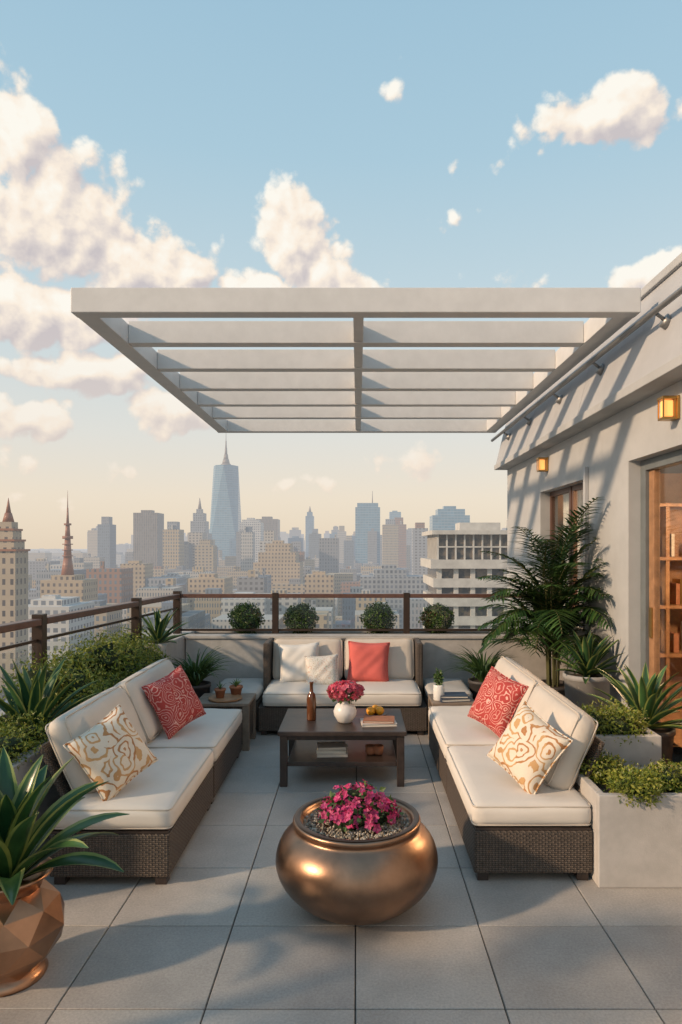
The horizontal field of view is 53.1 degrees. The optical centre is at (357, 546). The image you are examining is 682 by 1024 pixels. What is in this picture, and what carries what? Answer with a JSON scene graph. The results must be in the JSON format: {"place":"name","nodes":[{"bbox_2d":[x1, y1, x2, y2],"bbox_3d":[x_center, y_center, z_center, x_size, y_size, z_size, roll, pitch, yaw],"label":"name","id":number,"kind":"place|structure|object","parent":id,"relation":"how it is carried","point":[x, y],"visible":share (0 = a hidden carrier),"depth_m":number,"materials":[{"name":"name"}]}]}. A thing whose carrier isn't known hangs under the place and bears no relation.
{"place":"outdoors","nodes":[
{"label":"outdoors","id":0,"kind":"place"},
{"bbox_2d":[309,532,320,558],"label":"office tower","id":1,"kind":"structure","parent":0,"point":[314,537],"depth_m":1250.00,"materials":[{"name":"grey concrete"}]},
{"bbox_2d":[0,728,681,1023],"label":"terrace floor","id":2,"kind":"structure","parent":0,"point":[222,926],"depth_m":3.10,"materials":[{"name":"tile"}]},
{"bbox_2d":[0,706,59,851],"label":"concrete planter","id":3,"kind":"object","parent":2,"relation":"on","point":[52,796],"visible":0.02,"depth_m":4.03,"materials":[{"name":"concrete"}]},
{"bbox_2d":[0,706,54,769],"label":"shrub","id":4,"kind":"object","parent":3,"relation":"on","point":[17,738],"visible":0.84,"depth_m":4.00,"materials":[{"name":"green plant"}]},
{"bbox_2d":[0,657,98,736],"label":"agave plant","id":5,"kind":"object","parent":3,"relation":"on","point":[35,695],"visible":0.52,"depth_m":4.37,"materials":[{"name":"green plant"}]},
{"bbox_2d":[0,623,170,716],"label":"shrub hedge","id":6,"kind":"object","parent":3,"relation":"in","point":[108,664],"visible":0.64,"depth_m":5.40,"materials":[{"name":"green plant"}]},
{"bbox_2d":[0,748,128,997],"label":"potted plant","id":7,"kind":"object","parent":2,"relation":"on","point":[32,905],"visible":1,"depth_m":2.82,"materials":[{"name":"green plant"}]},
{"bbox_2d":[39,658,241,884],"bbox_3d":[-1.384,1.375,4.760,0.802,0.851,2.290,0,0,0],"label":"wicker sofa","id":8,"kind":"object","parent":2,"relation":"on","point":[165,800],"visible":0.58,"depth_m":3.88,"materials":[{"name":"white fabric"}]},
{"bbox_2d":[63,704,157,800],"bbox_3d":[-1.385,1.165,3.860,0.180,0.407,0.407,-30,5,37],"label":"gold swirl pillow","id":9,"kind":"object","parent":8,"relation":"on","point":[114,751],"visible":0.97,"depth_m":3.78,"materials":[{"name":"fabric"}]},
{"bbox_2d":[142,665,205,738],"bbox_3d":[-1.360,1.145,5.080,0.160,0.427,0.427,-28,0,29],"label":"red paisley pillow","id":10,"kind":"object","parent":8,"relation":"on","point":[174,701],"visible":1,"depth_m":4.99,"materials":[{"name":"fabric"}]},
{"bbox_2d":[170,646,233,697],"bbox_3d":[-1.590,1.383,6.728,0.815,0.835,0.860,0,0,0],"label":"potted plant","id":11,"kind":"object","parent":2,"relation":"on","point":[196,674],"visible":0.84,"depth_m":6.66,"materials":[{"name":"plant"}]},
{"bbox_2d":[199,693,255,750],"bbox_3d":[-1.205,1.590,6.235,0.490,0.420,0.430,0,0,0],"label":"side table","id":12,"kind":"object","parent":2,"relation":"on","point":[246,703],"visible":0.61,"depth_m":6.04,"materials":[{"name":"brown wood"}]},
{"bbox_2d":[208,693,241,702],"bbox_3d":[-1.200,1.368,6.180,0.300,0.022,0.300,0,0,0],"label":"wooden tray","id":13,"kind":"object","parent":12,"relation":"on","point":[228,697],"visible":0.92,"depth_m":6.15,"materials":[{"name":"brown wood"}]},
{"bbox_2d":[214,681,225,697],"bbox_3d":[-1.251,1.295,6.200,0.106,0.141,0.106,0,0,29],"label":"terracotta pot","id":14,"kind":"object","parent":13,"relation":"on","point":[219,691],"visible":1,"depth_m":6.17,"materials":[{"name":"orange ceramic"}]},
{"bbox_2d":[229,679,242,694],"bbox_3d":[-1.126,1.295,6.343,0.130,0.167,0.136,0,0,32],"label":"terracotta pot","id":15,"kind":"object","parent":12,"relation":"on","point":[235,688],"visible":0.96,"depth_m":6.31,"materials":[{"name":"orange ceramic"}]},
{"bbox_2d":[115,628,566,692],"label":"parapet wall","id":16,"kind":"structure","parent":2,"relation":"on","point":[244,652],"depth_m":7.45,"materials":[{"name":"concrete"}]},
{"bbox_2d":[124,608,189,642],"bbox_3d":[-2.043,0.799,6.907,0.644,0.362,0.655,0,0,17],"label":"agave plant","id":17,"kind":"object","parent":16,"relation":"on","point":[163,634],"visible":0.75,"depth_m":6.86,"materials":[{"name":"green plant"}]},
{"bbox_2d":[227,600,264,633],"bbox_3d":[-1.268,0.816,7.772,0.400,0.414,0.413,0,0,-43],"label":"boxwood ball","id":18,"kind":"object","parent":16,"relation":"on","point":[244,617],"visible":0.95,"depth_m":7.68,"materials":[{"name":"green plant"}]},
{"bbox_2d":[282,603,318,633],"bbox_3d":[-0.647,0.814,7.769,0.394,0.383,0.402,0,0,-36],"label":"boxwood ball","id":19,"kind":"object","parent":16,"relation":"on","point":[301,616],"visible":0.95,"depth_m":7.68,"materials":[{"name":"green plant"}]},
{"bbox_2d":[359,601,397,633],"bbox_3d":[0.230,0.816,7.773,0.406,0.423,0.394,0,0,28],"label":"boxwood ball","id":20,"kind":"object","parent":16,"relation":"on","point":[378,616],"visible":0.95,"depth_m":7.68,"materials":[{"name":"green plant"}]},
{"bbox_2d":[418,602,454,633],"bbox_3d":[0.900,0.814,7.770,0.403,0.379,0.390,0,0,43],"label":"boxwood ball","id":21,"kind":"object","parent":16,"relation":"on","point":[438,615],"visible":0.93,"depth_m":7.69,"materials":[{"name":"green plant"}]},
{"bbox_2d":[211,637,472,734],"bbox_3d":[-0.165,1.378,6.931,2.570,0.844,0.937,0,0,0],"label":"wicker sofa","id":22,"kind":"object","parent":2,"relation":"on","point":[406,689],"visible":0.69,"depth_m":6.80,"materials":[{"name":"white fabric"}]},
{"bbox_2d":[278,642,318,681],"bbox_3d":[-0.600,1.200,7.030,0.427,0.427,0.155,-3,-17,-4],"label":"white pillow","id":23,"kind":"object","parent":22,"relation":"on","point":[292,664],"visible":0.7,"depth_m":6.98,"materials":[{"name":"fabric"}]},
{"bbox_2d":[304,654,338,684],"bbox_3d":[-0.360,1.260,6.900,0.347,0.347,0.157,-4,-22,-2],"label":"floral pillow","id":24,"kind":"object","parent":22,"relation":"on","point":[321,669],"visible":0.79,"depth_m":6.85,"materials":[{"name":"fabric"}]},
{"bbox_2d":[347,641,389,681],"bbox_3d":[0.110,1.190,7.030,0.437,0.437,0.157,2,-18,1],"label":"coral pillow","id":25,"kind":"object","parent":22,"relation":"on","point":[368,661],"visible":0.94,"depth_m":6.97,"materials":[{"name":"fabric"}]},
{"bbox_2d":[278,709,406,786],"bbox_3d":[-0.117,1.590,5.470,0.965,0.420,0.740,0,0,0],"label":"coffee table","id":26,"kind":"object","parent":2,"relation":"on","point":[300,732],"visible":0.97,"depth_m":5.20,"materials":[{"name":"brown wood"}]},
{"bbox_2d":[307,681,315,720],"bbox_3d":[-0.370,1.228,5.450,0.076,0.305,0.076,0,0,0],"label":"amber bottle","id":27,"kind":"object","parent":26,"relation":"on","point":[311,705],"visible":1,"depth_m":5.42,"materials":[{"name":"brown glass"}]},
{"bbox_2d":[317,750,347,757],"bbox_3d":[-0.200,1.611,5.360,0.240,0.025,0.180,0,0,-3],"label":"book","id":28,"kind":"object","parent":26,"relation":"on","point":[330,755],"visible":0.48,"depth_m":5.27,"materials":[{"name":"grey paper"}]},
{"bbox_2d":[317,744,347,753],"bbox_3d":[-0.200,1.585,5.360,0.230,0.025,0.170,0,0,3],"label":"book","id":29,"kind":"object","parent":28,"relation":"on","point":[333,752],"visible":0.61,"depth_m":5.28,"materials":[{"name":"grey paper"}]},
{"bbox_2d":[317,741,346,750],"bbox_3d":[-0.205,1.562,5.360,0.220,0.020,0.160,0,0,-6],"label":"book","id":30,"kind":"object","parent":29,"relation":"on","point":[323,746],"visible":1,"depth_m":5.31,"materials":[{"name":"grey paper"}]},
{"bbox_2d":[326,680,364,723],"bbox_3d":[-0.097,1.213,5.379,0.312,0.334,0.257,0,0,0],"label":"flower vase","id":31,"kind":"object","parent":26,"relation":"on","point":[345,711],"visible":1,"depth_m":5.31,"materials":[{"name":"white ceramic"}]},
{"bbox_2d":[365,744,375,754],"bbox_3d":[0.100,1.589,5.350,0.084,0.070,0.084,0,0,0],"label":"cup","id":32,"kind":"object","parent":26,"relation":"on","point":[369,749],"visible":0.99,"depth_m":5.32,"materials":[{"name":"ceramic"}]},
{"bbox_2d":[365,705,386,715],"bbox_3d":[0.150,1.341,5.600,0.188,0.077,0.188,0,0,0],"label":"fruit plate","id":33,"kind":"object","parent":26,"relation":"on","point":[376,710],"visible":0.91,"depth_m":5.56,"materials":[{"name":"yellow food"}]},
{"bbox_2d":[373,744,383,754],"bbox_3d":[0.160,1.589,5.350,0.084,0.070,0.084,0,0,0],"label":"cup","id":34,"kind":"object","parent":26,"relation":"on","point":[378,749],"visible":1,"depth_m":5.32,"materials":[{"name":"ceramic"}]},
{"bbox_2d":[360,718,396,726],"bbox_3d":[0.160,1.368,5.330,0.270,0.022,0.190,0,0,-5],"label":"book","id":35,"kind":"object","parent":26,"relation":"on","point":[376,724],"visible":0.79,"depth_m":5.25,"materials":[{"name":"paper"}]},
{"bbox_2d":[363,715,393,723],"bbox_3d":[0.165,1.347,5.335,0.240,0.018,0.170,0,0,4],"label":"book","id":36,"kind":"object","parent":35,"relation":"on","point":[377,719],"visible":1,"depth_m":5.30,"materials":[{"name":"paper"}]},
{"bbox_2d":[275,779,437,924],"bbox_3d":[-0.005,1.497,3.440,0.814,0.607,0.814,0,0,0],"label":"bronze planter bowl","id":37,"kind":"object","parent":2,"relation":"on","point":[357,854],"visible":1,"depth_m":3.17,"materials":[{"name":"gold metal"}]},
{"bbox_2d":[428,694,473,738],"bbox_3d":[0.855,1.590,6.225,0.390,0.420,0.390,0,0,0],"label":"side table","id":38,"kind":"object","parent":2,"relation":"on","point":[431,702],"visible":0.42,"depth_m":6.06,"materials":[{"name":"beige wood"}]},
{"bbox_2d":[433,668,443,700],"bbox_3d":[0.729,1.233,6.152,0.112,0.293,0.109,0,0,0],"label":"white vase","id":39,"kind":"object","parent":38,"relation":"on","point":[438,687],"visible":0.96,"depth_m":6.12,"materials":[{"name":"ceramic"}]},
{"bbox_2d":[440,697,470,702],"bbox_3d":[0.860,1.365,6.170,0.270,0.028,0.200,0,0,-10],"label":"book","id":40,"kind":"object","parent":38,"relation":"on","point":[455,700],"visible":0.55,"depth_m":6.08,"materials":[{"name":"white paper"}]},
{"bbox_2d":[440,692,467,698],"bbox_3d":[0.860,1.339,6.170,0.256,0.022,0.189,0,0,0],"label":"book","id":41,"kind":"object","parent":40,"relation":"on","point":[455,695],"visible":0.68,"depth_m":6.11,"materials":[{"name":"paper"}]},
{"bbox_2d":[448,647,516,700],"bbox_3d":[1.247,1.401,6.917,0.840,0.798,0.846,0,0,0],"label":"plant pot","id":42,"kind":"object","parent":2,"relation":"on","point":[479,667],"visible":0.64,"depth_m":6.83,"materials":[{"name":"plant"}]},
{"bbox_2d":[428,656,604,879],"bbox_3d":[1.009,1.375,4.833,0.802,0.851,2.346,0,0,0],"label":"wicker sofa","id":43,"kind":"object","parent":2,"relation":"on","point":[506,822],"visible":0.68,"depth_m":3.86,"materials":[{"name":"beige fabric"}]},
{"bbox_2d":[467,666,528,737],"bbox_3d":[1.030,1.145,5.050,0.181,0.427,0.427,28,-2,-29],"label":"red paisley pillow","id":44,"kind":"object","parent":43,"relation":"on","point":[498,698],"visible":0.94,"depth_m":4.95,"materials":[{"name":"fabric"}]},
{"bbox_2d":[487,700,572,793],"bbox_3d":[0.985,1.165,3.950,0.179,0.407,0.407,30,5,-37],"label":"gold swirl pillow","id":45,"kind":"object","parent":43,"relation":"on","point":[530,747],"visible":0.99,"depth_m":3.87,"materials":[{"name":"fabric"}]},
{"bbox_2d":[476,497,613,695],"bbox_3d":[1.714,0.673,6.758,1.132,2.254,1.738,0,0,0],"label":"palm plant","id":46,"kind":"object","parent":2,"relation":"on","point":[553,616],"visible":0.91,"depth_m":6.54,"materials":[{"name":"plant"}]},
{"bbox_2d":[549,629,622,711],"bbox_3d":[2.023,1.268,6.042,0.671,1.065,0.717,0,0,23],"label":"plant pot","id":47,"kind":"object","parent":2,"relation":"on","point":[579,684],"visible":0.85,"depth_m":5.94,"materials":[{"name":"ceramic"}]},
{"bbox_2d":[507,380,681,709],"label":"walls","id":48,"kind":"structure","parent":2,"relation":"on","point":[603,459],"depth_m":6.24,"materials":[{"name":"white paint"}]},
{"bbox_2d":[536,457,547,471],"bbox_3d":[2.236,-1.000,8.280,0.123,0.170,0.110,0,0,0],"label":"wall lantern","id":49,"kind":"object","parent":48,"relation":"attached to","point":[542,463],"depth_m":8.25,"materials":[{"name":"yellow glass"}]},
{"bbox_2d":[550,483,582,622],"bbox_3d":[2.445,0.080,7.750,0.070,1.540,1.700,0,0,0],"label":"window","id":50,"kind":"structure","parent":48,"relation":"attached to","point":[572,491],"depth_m":7.80,"materials":[{"name":"brown glass"}]},
{"bbox_2d":[563,490,582,611],"bbox_3d":[2.610,0.400,8.190,0.084,2.400,0.844,0,0,0],"label":"curtain","id":51,"kind":"object","parent":48,"relation":"hanging from","point":[566,504],"depth_m":7.98,"materials":[{"name":"fabric"}]},
{"bbox_2d":[494,252,681,469],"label":"roof fascia","id":52,"kind":"structure","parent":48,"relation":"on","point":[642,362],"depth_m":5.79,"materials":[{"name":"white paint"}]},
{"bbox_2d":[71,288,640,432],"bbox_3d":[-0.015,-1.840,7.740,4.230,0.200,5.360,0,0,0],"label":"pergola","id":53,"kind":"object","parent":52,"relation":"attached to","point":[215,389],"visible":1,"depth_m":6.22,"materials":[{"name":"paint"}]},
{"bbox_2d":[491,286,681,441],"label":"string lights","id":54,"kind":"object","parent":52,"relation":"attached to","point":[664,323],"visible":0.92,"depth_m":5.88,"materials":[{"name":"metal"}]},
{"bbox_2d":[640,449,681,766],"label":"sliding door","id":55,"kind":"structure","parent":48,"relation":"attached to","point":[650,468],"depth_m":5.65,"materials":[{"name":"brown wood"}]},
{"bbox_2d":[657,395,679,420],"bbox_3d":[2.236,-1.000,4.920,0.123,0.170,0.110,0,0,0],"label":"wall lantern","id":56,"kind":"object","parent":48,"relation":"attached to","point":[669,407],"depth_m":4.89,"materials":[{"name":"yellow glass"}]},
{"bbox_2d":[577,696,661,766],"bbox_3d":[1.550,1.378,4.350,0.645,0.844,0.539,0,0,0],"label":"concrete planter","id":57,"kind":"object","parent":2,"relation":"on","point":[625,734],"visible":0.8,"depth_m":4.13,"materials":[{"name":"concrete"}]},
{"bbox_2d":[576,749,681,887],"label":"concrete planter","id":58,"kind":"object","parent":2,"relation":"on","point":[635,826],"visible":0.97,"depth_m":3.60,"materials":[{"name":"concrete"}]},
{"bbox_2d":[586,662,681,764],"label":"agave plant","id":59,"kind":"object","parent":2,"relation":"on","point":[645,694],"visible":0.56,"depth_m":4.88,"materials":[{"name":"plant"}]},
{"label":"terrace kerb","id":60,"kind":"structure","parent":2,"relation":"on","visible":0},
{"bbox_2d":[0,591,550,671],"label":"railing","id":61,"kind":"object","parent":60,"relation":"on","point":[37,623],"visible":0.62,"depth_m":7.42,"materials":[{"name":"metal"}]},
{"bbox_2d":[0,0,681,548],"label":"sky","id":62,"kind":"structure","parent":0,"point":[144,143],"materials":[{"name":"blue"}]},
{"bbox_2d":[421,520,506,627],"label":"terraced white building","id":63,"kind":"structure","parent":0,"point":[456,561],"depth_m":130.55,"materials":[{"name":"concrete"}]},
{"bbox_2d":[558,464,681,765],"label":"interior room","id":64,"kind":"object","parent":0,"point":[670,484],"visible":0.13,"depth_m":10.20,"materials":[{"name":"brown wood"}]},
{"bbox_2d":[660,503,681,705],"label":"bookshelf","id":65,"kind":"object","parent":64,"relation":"on","point":[671,585],"visible":0.23,"depth_m":7.84,"materials":[{"name":"brown wood"}]},
{"bbox_3d":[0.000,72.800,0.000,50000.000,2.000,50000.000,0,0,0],"label":"ground","id":66,"kind":"structure","parent":0,"visible":0},
{"bbox_2d":[0,498,29,700],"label":"stone clock tower","id":67,"kind":"structure","parent":66,"relation":"on","point":[13,579],"depth_m":220.70,"materials":[{"name":"brown"}]},
{"bbox_2d":[28,595,93,670],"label":"white low rise","id":68,"kind":"structure","parent":66,"relation":"on","point":[52,604],"depth_m":262.30,"materials":[{"name":"white concrete"}]},
{"bbox_2d":[40,493,97,601],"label":"broadcast spire","id":69,"kind":"structure","parent":66,"relation":"on","point":[67,582],"depth_m":347.21,"materials":[{"name":"brown"}]},
{"bbox_2d":[120,561,152,597],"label":"distant apartment block","id":70,"kind":"structure","parent":66,"relation":"on","point":[142,571],"depth_m":500.00,"materials":[{"name":"beige concrete"}]},
{"bbox_2d":[133,510,163,568],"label":"office tower","id":71,"kind":"structure","parent":66,"relation":"on","point":[148,526],"depth_m":900.00,"materials":[{"name":"grey concrete"}]},
{"bbox_2d":[143,609,204,631],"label":"distant apartment block","id":72,"kind":"structure","parent":66,"relation":"on","point":[194,618],"depth_m":276.71,"materials":[{"name":"grey concrete"}]},
{"bbox_2d":[161,573,189,583],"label":"distant apartment block","id":73,"kind":"structure","parent":66,"relation":"on","point":[176,575],"depth_m":523.20,"materials":[{"name":"grey concrete"}]},
{"bbox_2d":[184,541,192,568],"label":"office tower","id":74,"kind":"structure","parent":66,"relation":"on","point":[188,556],"depth_m":800.00,"materials":[{"name":"grey concrete"}]},
{"bbox_2d":[190,498,211,539],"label":"art deco tower","id":75,"kind":"structure","parent":66,"relation":"on","point":[199,523],"depth_m":1006.00,"materials":[{"name":"grey concrete"}]},
{"bbox_2d":[188,573,232,609],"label":"distant apartment block","id":76,"kind":"structure","parent":66,"relation":"on","point":[201,583],"depth_m":450.00,"materials":[{"name":"beige concrete"}]},
{"bbox_2d":[209,441,240,559],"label":"supertall glass tower","id":77,"kind":"structure","parent":66,"relation":"on","point":[225,518],"depth_m":1201.84,"materials":[{"name":"blue glass"}]},
{"bbox_2d":[229,536,235,555],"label":"office tower","id":78,"kind":"structure","parent":66,"relation":"on","point":[232,546],"depth_m":1090.00,"materials":[{"name":"grey glass"}]},
{"bbox_2d":[221,592,265,614],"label":"distant apartment block","id":79,"kind":"structure","parent":66,"relation":"on","point":[228,605],"depth_m":380.00,"materials":[{"name":"grey concrete"}]},
{"bbox_2d":[240,518,263,561],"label":"apartment tower","id":80,"kind":"structure","parent":66,"relation":"on","point":[257,526],"depth_m":1000.00,"materials":[{"name":"grey concrete"}]},
{"bbox_2d":[0,517,505,710],"bbox_3d":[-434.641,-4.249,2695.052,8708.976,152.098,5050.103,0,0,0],"label":"distant city buildings","id":81,"kind":"structure","parent":66,"relation":"on","point":[103,557],"depth_m":734.11,"materials":[{"name":"grey concrete"}]},
{"bbox_2d":[256,517,279,539],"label":"office tower","id":82,"kind":"structure","parent":66,"relation":"on","point":[271,524],"depth_m":1150.00,"materials":[{"name":"grey concrete"}]},
{"bbox_2d":[253,540,302,589],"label":"masonry apartment building","id":83,"kind":"structure","parent":66,"relation":"on","point":[278,561],"depth_m":603.00,"materials":[{"name":"beige concrete"}]},
{"bbox_2d":[288,536,303,550],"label":"office tower","id":84,"kind":"structure","parent":66,"relation":"on","point":[295,538],"depth_m":1300.00,"materials":[{"name":"grey glass"}]},
{"bbox_2d":[305,507,313,558],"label":"slender tower","id":85,"kind":"structure","parent":66,"relation":"on","point":[309,522],"depth_m":1500.00,"materials":[{"name":"grey glass"}]},
{"bbox_2d":[305,571,334,614],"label":"distant apartment block","id":86,"kind":"structure","parent":66,"relation":"on","point":[319,582],"depth_m":450.00,"materials":[{"name":"beige concrete"}]},
{"bbox_2d":[330,532,336,537],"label":"office tower","id":87,"kind":"structure","parent":66,"relation":"on","point":[332,535],"depth_m":1450.00,"materials":[{"name":"grey glass"}]},
{"bbox_2d":[331,526,338,533],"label":"office tower","id":88,"kind":"structure","parent":66,"relation":"on","point":[335,528],"depth_m":1604.00,"materials":[{"name":"grey concrete"}]},
{"bbox_2d":[355,491,379,565],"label":"glass office tower","id":89,"kind":"structure","parent":66,"relation":"on","point":[367,517],"depth_m":1100.00,"materials":[{"name":"blue glass"}]},
{"bbox_2d":[380,535,381,565],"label":"office tower","id":90,"kind":"structure","parent":66,"relation":"on","point":[380,550],"depth_m":1250.00,"materials":[{"name":"grey concrete"}]},
{"bbox_2d":[360,565,425,627],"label":"distant apartment block","id":91,"kind":"structure","parent":66,"relation":"on","point":[388,579],"depth_m":500.00,"materials":[{"name":"grey concrete"}]},
{"bbox_2d":[389,511,400,518],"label":"office tower","id":92,"kind":"structure","parent":66,"relation":"on","point":[393,514],"depth_m":1500.00,"materials":[{"name":"grey glass"}]},
{"bbox_2d":[406,528,411,572],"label":"office tower","id":93,"kind":"structure","parent":66,"relation":"on","point":[408,536],"depth_m":1400.00,"materials":[{"name":"grey concrete"}]},
{"bbox_2d":[430,506,469,530],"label":"glass office tower","id":94,"kind":"structure","parent":66,"relation":"on","point":[447,517],"depth_m":950.00,"materials":[{"name":"blue glass"}]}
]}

